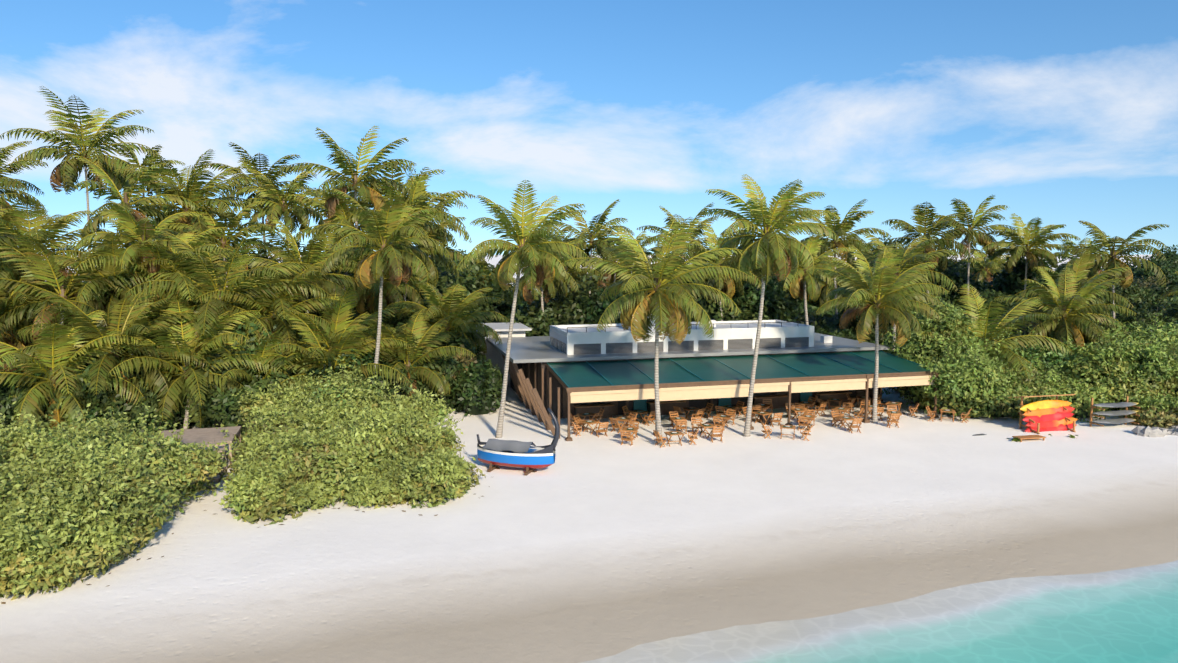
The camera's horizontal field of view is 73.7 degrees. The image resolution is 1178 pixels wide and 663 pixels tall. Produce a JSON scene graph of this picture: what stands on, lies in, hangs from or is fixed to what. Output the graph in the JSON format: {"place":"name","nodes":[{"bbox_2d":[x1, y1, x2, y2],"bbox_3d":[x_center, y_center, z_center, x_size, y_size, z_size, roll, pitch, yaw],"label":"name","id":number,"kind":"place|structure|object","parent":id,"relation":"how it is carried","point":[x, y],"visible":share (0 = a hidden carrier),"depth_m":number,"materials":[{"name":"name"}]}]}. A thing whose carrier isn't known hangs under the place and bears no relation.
{"place":"outdoors","nodes":[
{"label":"outdoors","id":0,"kind":"place"},
{"bbox_2d":[501,353,559,438],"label":"restaurant struts","id":1,"kind":"object","parent":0,"point":[529,396],"visible":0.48,"depth_m":49.27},
{"bbox_2d":[0,255,1177,662],"bbox_3d":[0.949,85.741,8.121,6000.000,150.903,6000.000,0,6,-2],"label":"sand ground","id":2,"kind":"structure","parent":0,"point":[586,545],"depth_m":28.96,"materials":[{"name":"sand"}]},
{"bbox_2d":[0,141,48,221],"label":"palm tree","id":3,"kind":"object","parent":2,"relation":"on","point":[6,183],"visible":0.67,"depth_m":59.96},
{"bbox_2d":[0,193,48,253],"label":"palm tree","id":4,"kind":"object","parent":2,"relation":"on","point":[4,237],"visible":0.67,"depth_m":46.96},
{"bbox_2d":[0,238,51,324],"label":"palm tree","id":5,"kind":"object","parent":2,"relation":"on","point":[5,259],"visible":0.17,"depth_m":50.97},
{"bbox_2d":[0,209,56,284],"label":"palm tree","id":6,"kind":"object","parent":2,"relation":"on","point":[5,219],"visible":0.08,"depth_m":56.98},
{"bbox_2d":[0,260,99,378],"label":"palm tree","id":7,"kind":"object","parent":2,"relation":"on","point":[19,340],"visible":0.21,"depth_m":48.46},
{"bbox_2d":[0,199,113,314],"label":"palm tree","id":8,"kind":"object","parent":2,"relation":"on","point":[47,230],"visible":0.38,"depth_m":52.27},
{"bbox_2d":[0,310,157,432],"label":"palm tree","id":9,"kind":"object","parent":2,"relation":"on","point":[34,404],"visible":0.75,"depth_m":42.22,"materials":[{"name":"plant"}]},
{"bbox_2d":[0,86,161,282],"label":"palm tree","id":10,"kind":"object","parent":2,"relation":"on","point":[66,174],"visible":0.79,"depth_m":62.55,"materials":[{"name":"plant"}]},
{"bbox_2d":[0,232,167,343],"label":"palm tree","id":11,"kind":"object","parent":2,"relation":"on","point":[44,307],"visible":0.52,"depth_m":46.85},
{"bbox_2d":[0,279,209,408],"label":"palm tree","id":12,"kind":"object","parent":2,"relation":"on","point":[137,330],"visible":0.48,"depth_m":44.15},
{"bbox_2d":[40,231,174,337],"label":"palm tree","id":13,"kind":"object","parent":2,"relation":"on","point":[115,297],"visible":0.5,"depth_m":48.38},
{"bbox_2d":[38,234,182,323],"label":"palm tree","id":14,"kind":"object","parent":2,"relation":"on","point":[97,296],"visible":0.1,"depth_m":49.84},
{"bbox_2d":[0,399,246,600],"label":"shrub","id":15,"kind":"object","parent":2,"relation":"on","point":[75,503],"visible":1,"depth_m":28.20,"materials":[{"name":"green plant"}]},
{"bbox_2d":[73,155,199,258],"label":"palm tree","id":16,"kind":"object","parent":2,"relation":"on","point":[96,223],"visible":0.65,"depth_m":54.33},
{"bbox_2d":[75,200,201,345],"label":"palm tree","id":17,"kind":"object","parent":2,"relation":"on","point":[129,221],"visible":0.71,"depth_m":48.89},
{"bbox_2d":[108,140,184,205],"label":"palm tree","id":18,"kind":"object","parent":2,"relation":"on","point":[146,163],"visible":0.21,"depth_m":80.19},
{"bbox_2d":[57,217,248,341],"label":"palm tree","id":19,"kind":"object","parent":2,"relation":"on","point":[177,268],"visible":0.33,"depth_m":48.93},
{"bbox_2d":[114,148,263,242],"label":"palm tree","id":20,"kind":"object","parent":2,"relation":"on","point":[193,186],"visible":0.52,"depth_m":59.23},
{"bbox_2d":[102,296,289,428],"bbox_3d":[-22.987,2.340,45.980,9.539,8.632,9.741,-5,7,-39],"label":"palm tree","id":21,"kind":"object","parent":2,"relation":"on","point":[213,338],"visible":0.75,"depth_m":45.15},
{"bbox_2d":[158,426,241,488],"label":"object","id":22,"kind":"structure","parent":2,"relation":"on","point":[210,435],"depth_m":39.86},
{"bbox_2d":[155,201,282,286],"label":"palm tree","id":23,"kind":"object","parent":2,"relation":"on","point":[228,240],"visible":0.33,"depth_m":58.46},
{"bbox_2d":[125,225,330,356],"bbox_3d":[-22.607,-0.209,49.913,11.670,12.901,11.325,-3,7,-31],"label":"palm tree","id":24,"kind":"object","parent":2,"relation":"on","point":[205,316],"visible":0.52,"depth_m":48.79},
{"bbox_2d":[185,329,325,383],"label":"palm tree","id":25,"kind":"object","parent":2,"relation":"on","point":[274,339],"visible":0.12,"depth_m":46.86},
{"bbox_2d":[204,142,318,258],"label":"palm tree","id":26,"kind":"object","parent":2,"relation":"on","point":[269,174],"visible":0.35,"depth_m":71.64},
{"bbox_2d":[195,261,354,355],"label":"palm tree","id":27,"kind":"object","parent":2,"relation":"on","point":[277,306],"visible":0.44,"depth_m":50.45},
{"bbox_2d":[232,169,332,266],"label":"palm tree","id":28,"kind":"object","parent":2,"relation":"on","point":[277,209],"visible":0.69,"depth_m":66.62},
{"bbox_2d":[226,217,372,319],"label":"palm tree","id":29,"kind":"object","parent":2,"relation":"on","point":[315,248],"visible":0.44,"depth_m":54.82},
{"bbox_2d":[239,309,410,403],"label":"palm tree","id":30,"kind":"object","parent":2,"relation":"on","point":[340,346],"visible":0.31,"depth_m":47.40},
{"bbox_2d":[255,287,413,376],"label":"palm tree","id":31,"kind":"object","parent":2,"relation":"on","point":[339,316],"visible":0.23,"depth_m":50.80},
{"bbox_2d":[279,125,416,325],"bbox_3d":[-17.611,-5.644,61.383,10.408,21.352,9.097,4,7,36],"label":"palm tree","id":32,"kind":"object","parent":2,"relation":"on","point":[368,190],"visible":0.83,"depth_m":60.60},
{"bbox_2d":[284,178,412,325],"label":"palm tree","id":33,"kind":"object","parent":2,"relation":"on","point":[340,219],"visible":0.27,"depth_m":61.09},
{"bbox_2d":[213,355,485,525],"bbox_3d":[-12.463,4.474,39.473,14.740,5.088,17.716,0,6,-2],"label":"shrub","id":34,"kind":"object","parent":2,"relation":"on","point":[317,443],"visible":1,"depth_m":35.35,"materials":[{"name":"green plant"}]},
{"bbox_2d":[315,236,434,319],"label":"palm tree","id":35,"kind":"object","parent":2,"relation":"on","point":[392,294],"visible":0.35,"depth_m":58.43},
{"bbox_2d":[305,188,448,373],"bbox_3d":[-12.230,-0.987,47.592,8.026,14.865,8.141,-4,7,-34],"label":"palm tree","id":36,"kind":"object","parent":2,"relation":"on","point":[396,258],"visible":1,"depth_m":46.33,"materials":[{"name":"plant"}]},
{"bbox_2d":[325,166,453,230],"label":"palm tree","id":37,"kind":"object","parent":2,"relation":"on","point":[427,194],"visible":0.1,"depth_m":65.43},
{"bbox_2d":[333,309,475,398],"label":"palm tree","id":38,"kind":"object","parent":2,"relation":"on","point":[418,344],"visible":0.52,"depth_m":50.87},
{"bbox_2d":[343,167,466,319],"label":"palm tree","id":39,"kind":"object","parent":2,"relation":"on","point":[413,201],"visible":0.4,"depth_m":60.83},
{"bbox_2d":[377,211,468,285],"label":"palm tree","id":40,"kind":"object","parent":2,"relation":"on","point":[447,261],"visible":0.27,"depth_m":63.60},
{"bbox_2d":[380,172,476,247],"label":"palm tree","id":41,"kind":"object","parent":2,"relation":"on","point":[455,227],"visible":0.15,"depth_m":68.52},
{"bbox_2d":[384,277,508,354],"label":"palm tree","id":42,"kind":"object","parent":2,"relation":"on","point":[457,305],"visible":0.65,"depth_m":56.96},
{"bbox_2d":[462,258,515,293],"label":"palm tree","id":43,"kind":"object","parent":2,"relation":"on","point":[483,263],"visible":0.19,"depth_m":80.26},
{"bbox_2d":[477,408,559,475],"bbox_3d":[-3.515,5.340,38.545,4.392,3.465,1.600,2,6,18],"label":"boat","id":44,"kind":"object","parent":2,"relation":"on","point":[496,453],"visible":1,"depth_m":38.08,"materials":[{"name":"paint"}]},
{"bbox_2d":[456,179,593,437],"bbox_3d":[-3.654,-0.875,45.064,7.774,15.165,7.384,0,6,-2],"label":"palm tree","id":45,"kind":"object","parent":2,"relation":"on","point":[536,256],"visible":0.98,"depth_m":43.96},
{"bbox_2d":[492,225,595,311],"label":"palm tree","id":46,"kind":"object","parent":2,"relation":"on","point":[528,294],"visible":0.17,"depth_m":68.56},
{"bbox_2d":[544,246,603,297],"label":"palm tree","id":47,"kind":"object","parent":2,"relation":"on","point":[568,268],"visible":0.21,"depth_m":74.74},
{"bbox_2d":[570,408,603,427],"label":"dining set","id":48,"kind":"object","parent":2,"relation":"on","point":[589,415],"visible":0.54,"depth_m":48.87,"materials":[{"name":"brown wood"}]},
{"bbox_2d":[541,200,633,295],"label":"palm tree","id":49,"kind":"object","parent":2,"relation":"on","point":[599,245],"visible":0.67,"depth_m":74.56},
{"bbox_2d":[0,275,1177,440],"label":"forest","id":50,"kind":"object","parent":2,"relation":"on","point":[476,388],"visible":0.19,"depth_m":49.12,"materials":[{"name":"green plant"}]},
{"bbox_2d":[570,414,608,436],"bbox_3d":[-0.300,5.733,46.282,1.916,1.117,3.025,-5,8,-40],"label":"dining set","id":51,"kind":"object","parent":2,"relation":"on","point":[582,423],"visible":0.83,"depth_m":46.23,"materials":[{"name":"brown wood"}]},
{"bbox_2d":[12,217,1177,336],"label":"forest","id":52,"kind":"object","parent":2,"relation":"on","point":[580,307],"visible":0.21,"depth_m":76.81,"materials":[{"name":"green plant"}]},
{"bbox_2d":[578,234,655,295],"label":"palm tree","id":53,"kind":"object","parent":2,"relation":"on","point":[609,278],"visible":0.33,"depth_m":81.63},
{"bbox_2d":[581,230,662,293],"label":"palm tree","id":54,"kind":"object","parent":2,"relation":"on","point":[646,253],"visible":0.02,"depth_m":86.32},
{"bbox_2d":[609,411,637,432],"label":"dining set","id":55,"kind":"object","parent":2,"relation":"on","point":[616,420],"visible":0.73,"depth_m":47.17,"materials":[{"name":"brown wood"}]},
{"bbox_2d":[620,421,638,445],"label":"dining set","id":56,"kind":"object","parent":2,"relation":"on","point":[624,430],"visible":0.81,"depth_m":44.24,"materials":[{"name":"brown wood"}]},
{"bbox_2d":[622,405,654,425],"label":"dining set","id":57,"kind":"object","parent":2,"relation":"on","point":[649,418],"visible":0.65,"depth_m":49.22,"materials":[{"name":"brown wood"}]},
{"bbox_2d":[566,216,750,444],"bbox_3d":[4.052,0.254,43.367,8.902,13.232,9.175,-3,7,-29],"label":"palm tree","id":58,"kind":"object","parent":2,"relation":"on","point":[675,308],"visible":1,"depth_m":42.53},
{"bbox_2d":[653,427,698,447],"bbox_3d":[4.920,5.990,43.747,2.794,1.117,0.864,-2,6,-18],"label":"dining set","id":59,"kind":"object","parent":2,"relation":"on","point":[690,437],"visible":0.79,"depth_m":43.66,"materials":[{"name":"brown wood"}]},
{"bbox_2d":[636,204,718,270],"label":"palm tree","id":60,"kind":"object","parent":2,"relation":"on","point":[671,218],"visible":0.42,"depth_m":80.67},
{"bbox_2d":[669,411,686,433],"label":"dining set","id":61,"kind":"object","parent":2,"relation":"on","point":[682,421],"visible":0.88,"depth_m":47.15,"materials":[{"name":"brown wood"}]},
{"bbox_2d":[673,403,713,421],"bbox_3d":[6.936,5.342,50.133,2.851,1.117,1.889,-2,6,-23],"label":"dining set","id":62,"kind":"object","parent":2,"relation":"on","point":[695,414],"visible":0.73,"depth_m":50.30,"materials":[{"name":"brown wood"}]},
{"bbox_2d":[510,350,882,417],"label":"restaurant walls","id":63,"kind":"structure","parent":2,"relation":"on","point":[696,403],"depth_m":53.01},
{"bbox_2d":[486,332,889,362],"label":"roof","id":64,"kind":"structure","parent":63,"relation":"on","point":[533,349],"depth_m":53.95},
{"bbox_2d":[476,314,813,385],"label":"building walls","id":65,"kind":"structure","parent":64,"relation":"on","point":[493,354],"depth_m":54.57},
{"bbox_2d":[550,329,567,343],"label":"parapet wall","id":66,"kind":"structure","parent":65,"relation":"attached to","point":[558,336],"depth_m":53.87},
{"bbox_2d":[476,322,790,331],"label":"roof","id":67,"kind":"structure","parent":65,"relation":"attached to","point":[519,326],"depth_m":58.85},
{"bbox_2d":[567,321,814,332],"bbox_3d":[7.326,-0.323,53.698,18.135,0.370,0.040,-2,6,-15],"label":"restaurant railing","id":68,"kind":"object","parent":65,"relation":"on","point":[695,324],"visible":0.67,"depth_m":54.11,"materials":[{"name":"white"}]},
{"bbox_2d":[574,337,808,354],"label":"restaurant louvres","id":69,"kind":"object","parent":65,"relation":"attached to","point":[580,349],"visible":0.92,"depth_m":53.66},
{"bbox_2d":[691,417,723,442],"bbox_3d":[6.855,5.803,45.596,0.864,1.117,3.050,-2,6,-21],"label":"dining set","id":70,"kind":"object","parent":2,"relation":"on","point":[715,429],"visible":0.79,"depth_m":45.32,"materials":[{"name":"brown wood"}]},
{"bbox_2d":[673,220,761,320],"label":"palm tree","id":71,"kind":"object","parent":2,"relation":"on","point":[729,287],"visible":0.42,"depth_m":70.89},
{"bbox_2d":[713,409,735,429],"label":"dining set","id":72,"kind":"object","parent":2,"relation":"on","point":[727,418],"visible":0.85,"depth_m":47.87,"materials":[{"name":"brown wood"}]},
{"bbox_2d":[678,235,770,301],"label":"palm tree","id":73,"kind":"object","parent":2,"relation":"on","point":[707,248],"visible":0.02,"depth_m":74.09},
{"bbox_2d":[715,401,743,415],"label":"dining set","id":74,"kind":"object","parent":2,"relation":"on","point":[722,408],"visible":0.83,"depth_m":50.96,"materials":[{"name":"brown wood"}]},
{"bbox_2d":[546,360,939,440],"bbox_3d":[9.897,3.952,50.502,24.750,3.810,6.178,-2,6,-15],"label":"wooden frame","id":75,"kind":"object","parent":2,"relation":"on","point":[704,383],"visible":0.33,"depth_m":47.80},
{"bbox_2d":[742,407,782,426],"bbox_3d":[10.861,5.447,49.095,0.864,1.117,2.791,-5,8,-41],"label":"dining set","id":76,"kind":"object","parent":2,"relation":"on","point":[769,414],"visible":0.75,"depth_m":48.82,"materials":[{"name":"brown wood"}]},
{"bbox_2d":[752,399,772,415],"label":"dining set","id":77,"kind":"object","parent":2,"relation":"on","point":[757,406],"visible":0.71,"depth_m":51.74,"materials":[{"name":"brown wood"}]},
{"bbox_2d":[698,174,839,436],"bbox_3d":[10.564,-1.238,45.233,8.144,15.827,7.890,0,6,-2],"label":"palm tree","id":78,"kind":"object","parent":2,"relation":"on","point":[769,249],"visible":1,"depth_m":44.20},
{"bbox_2d":[760,421,811,440],"bbox_3d":[11.354,5.832,45.301,3.023,1.117,0.864,2,6,16],"label":"dining set","id":79,"kind":"object","parent":2,"relation":"on","point":[765,431],"visible":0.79,"depth_m":45.25,"materials":[{"name":"brown wood"}]},
{"bbox_2d":[785,403,812,422],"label":"dining set","id":80,"kind":"object","parent":2,"relation":"on","point":[797,411],"visible":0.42,"depth_m":50.18,"materials":[{"name":"brown wood"}]},
{"bbox_2d":[760,232,854,324],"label":"palm tree","id":81,"kind":"object","parent":2,"relation":"on","point":[795,284],"visible":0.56,"depth_m":69.04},
{"bbox_2d":[798,409,816,430],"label":"dining set","id":82,"kind":"object","parent":2,"relation":"on","point":[802,418],"visible":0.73,"depth_m":47.60,"materials":[{"name":"brown wood"}]},
{"bbox_2d":[795,397,826,415],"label":"dining set","id":83,"kind":"object","parent":2,"relation":"on","point":[802,405],"visible":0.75,"depth_m":51.92,"materials":[{"name":"brown wood"}]},
{"bbox_2d":[800,257,864,307],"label":"palm tree","id":84,"kind":"object","parent":2,"relation":"on","point":[824,293],"visible":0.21,"depth_m":87.12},
{"bbox_2d":[815,395,855,410],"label":"dining set","id":85,"kind":"object","parent":2,"relation":"on","point":[829,399],"visible":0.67,"depth_m":53.55,"materials":[{"name":"brown wood"}]},
{"bbox_2d":[798,198,890,318],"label":"palm tree","id":86,"kind":"object","parent":2,"relation":"on","point":[842,228],"visible":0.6,"depth_m":76.44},
{"bbox_2d":[831,410,862,432],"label":"dining set","id":87,"kind":"object","parent":2,"relation":"on","point":[857,421],"visible":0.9,"depth_m":47.45,"materials":[{"name":"brown wood"}]},
{"bbox_2d":[831,402,864,422],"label":"dining set","id":88,"kind":"object","parent":2,"relation":"on","point":[861,411],"visible":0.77,"depth_m":50.08,"materials":[{"name":"brown wood"}]},
{"bbox_2d":[807,245,948,422],"bbox_3d":[17.903,0.463,48.899,8.132,11.694,8.822,0,6,-2],"label":"palm tree","id":89,"kind":"object","parent":2,"relation":"on","point":[891,304],"visible":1,"depth_m":48.38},
{"bbox_2d":[886,405,901,427],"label":"dining set","id":90,"kind":"object","parent":2,"relation":"on","point":[894,417],"visible":0.9,"depth_m":48.41,"materials":[{"name":"brown wood"}]},
{"bbox_2d":[877,398,918,416],"bbox_3d":[20.395,5.136,52.160,3.059,1.117,0.926,4,7,33],"label":"dining set","id":91,"kind":"object","parent":2,"relation":"on","point":[910,410],"visible":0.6,"depth_m":51.81,"materials":[{"name":"brown wood"}]},
{"bbox_2d":[837,232,961,349],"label":"palm tree","id":92,"kind":"object","parent":2,"relation":"on","point":[911,260],"visible":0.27,"depth_m":66.98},
{"bbox_2d":[873,202,989,293],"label":"palm tree","id":93,"kind":"object","parent":2,"relation":"on","point":[930,229],"visible":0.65,"depth_m":78.80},
{"bbox_2d":[926,406,971,422],"bbox_3d":[22.804,5.373,49.826,2.840,1.117,0.885,2,6,18],"label":"dining set","id":94,"kind":"object","parent":2,"relation":"on","point":[933,415],"visible":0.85,"depth_m":49.79,"materials":[{"name":"brown wood"}]},
{"bbox_2d":[926,195,1018,294],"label":"palm tree","id":95,"kind":"object","parent":2,"relation":"on","point":[976,221],"visible":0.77,"depth_m":83.23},
{"bbox_2d":[962,246,1018,285],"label":"palm tree","id":96,"kind":"object","parent":2,"relation":"on","point":[993,265],"visible":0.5,"depth_m":103.99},
{"bbox_2d":[970,238,1017,272],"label":"palm tree","id":97,"kind":"object","parent":2,"relation":"on","point":[983,254],"visible":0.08,"depth_m":123.08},
{"bbox_2d":[920,284,1074,381],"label":"palm tree","id":98,"kind":"object","parent":2,"relation":"on","point":[983,331],"visible":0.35,"depth_m":54.88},
{"bbox_2d":[879,293,1177,427],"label":"shrub","id":99,"kind":"object","parent":2,"relation":"on","point":[1136,367],"visible":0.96,"depth_m":51.49,"materials":[{"name":"green plant"}]},
{"bbox_2d":[981,213,1079,289],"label":"palm tree","id":100,"kind":"object","parent":2,"relation":"on","point":[1027,246],"visible":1,"depth_m":79.52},
{"bbox_2d":[972,400,1138,435],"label":"kayaks","id":101,"kind":"object","parent":2,"relation":"on","point":[1049,415],"visible":0.88,"depth_m":47.44,"materials":[{"name":"plastic"}]},
{"bbox_2d":[994,267,1136,354],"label":"palm tree","id":102,"kind":"object","parent":2,"relation":"on","point":[1068,325],"visible":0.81,"depth_m":58.59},
{"bbox_2d":[1007,245,1132,322],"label":"palm tree","id":103,"kind":"object","parent":2,"relation":"on","point":[1082,272],"visible":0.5,"depth_m":65.71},
{"bbox_2d":[1008,394,1139,441],"bbox_3d":[28.515,4.970,47.534,10.331,2.384,3.310,-3,6,-24],"label":"kayak rack","id":104,"kind":"object","parent":2,"relation":"on","point":[1022,437],"visible":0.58,"depth_m":47.36,"materials":[{"name":"brown wood"}]},
{"bbox_2d":[1046,237,1125,278],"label":"palm tree","id":105,"kind":"object","parent":2,"relation":"on","point":[1068,244],"visible":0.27,"depth_m":95.06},
{"bbox_2d":[1054,220,1169,318],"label":"palm tree","id":106,"kind":"object","parent":2,"relation":"on","point":[1114,261],"visible":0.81,"depth_m":71.56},
{"bbox_2d":[1131,425,1177,436],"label":"rocks","id":107,"kind":"object","parent":2,"relation":"on","point":[1146,431],"visible":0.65,"depth_m":46.05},
{"bbox_2d":[0,0,1177,254],"label":"sky","id":108,"kind":"structure","parent":0,"point":[1060,111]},
{"bbox_2d":[573,391,851,407],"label":"restaurant counter tops","id":109,"kind":"object","parent":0,"point":[680,401],"visible":0.9,"depth_m":52.42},
{"bbox_2d":[563,384,870,418],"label":"restaurant panels","id":110,"kind":"object","parent":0,"point":[666,408],"visible":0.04,"depth_m":51.95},
{"bbox_2d":[633,392,811,414],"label":"restaurant teal doors","id":111,"kind":"structure","parent":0,"point":[642,404],"depth_m":53.55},
{"bbox_2d":[549,351,929,387],"bbox_3d":[9.891,2.292,50.354,24.330,0.581,6.120,-2,6,-15],"label":"restaurant awning","id":112,"kind":"object","parent":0,"point":[586,374],"visible":0.96,"depth_m":50.10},
{"bbox_2d":[547,350,934,387],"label":"restaurant awning battens","id":113,"kind":"object","parent":112,"relation":"attached to","point":[736,370],"visible":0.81,"depth_m":50.20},
{"bbox_2d":[570,375,935,402],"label":"restaurant blinds","id":114,"kind":"object","parent":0,"point":[701,392],"visible":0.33,"depth_m":47.11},
{"bbox_2d":[579,560,1177,662],"bbox_3d":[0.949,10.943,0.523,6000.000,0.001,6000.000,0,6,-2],"label":"lagoon water","id":115,"kind":"structure","parent":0,"point":[1129,615],"depth_m":22.80,"materials":[{"name":"liquid"}]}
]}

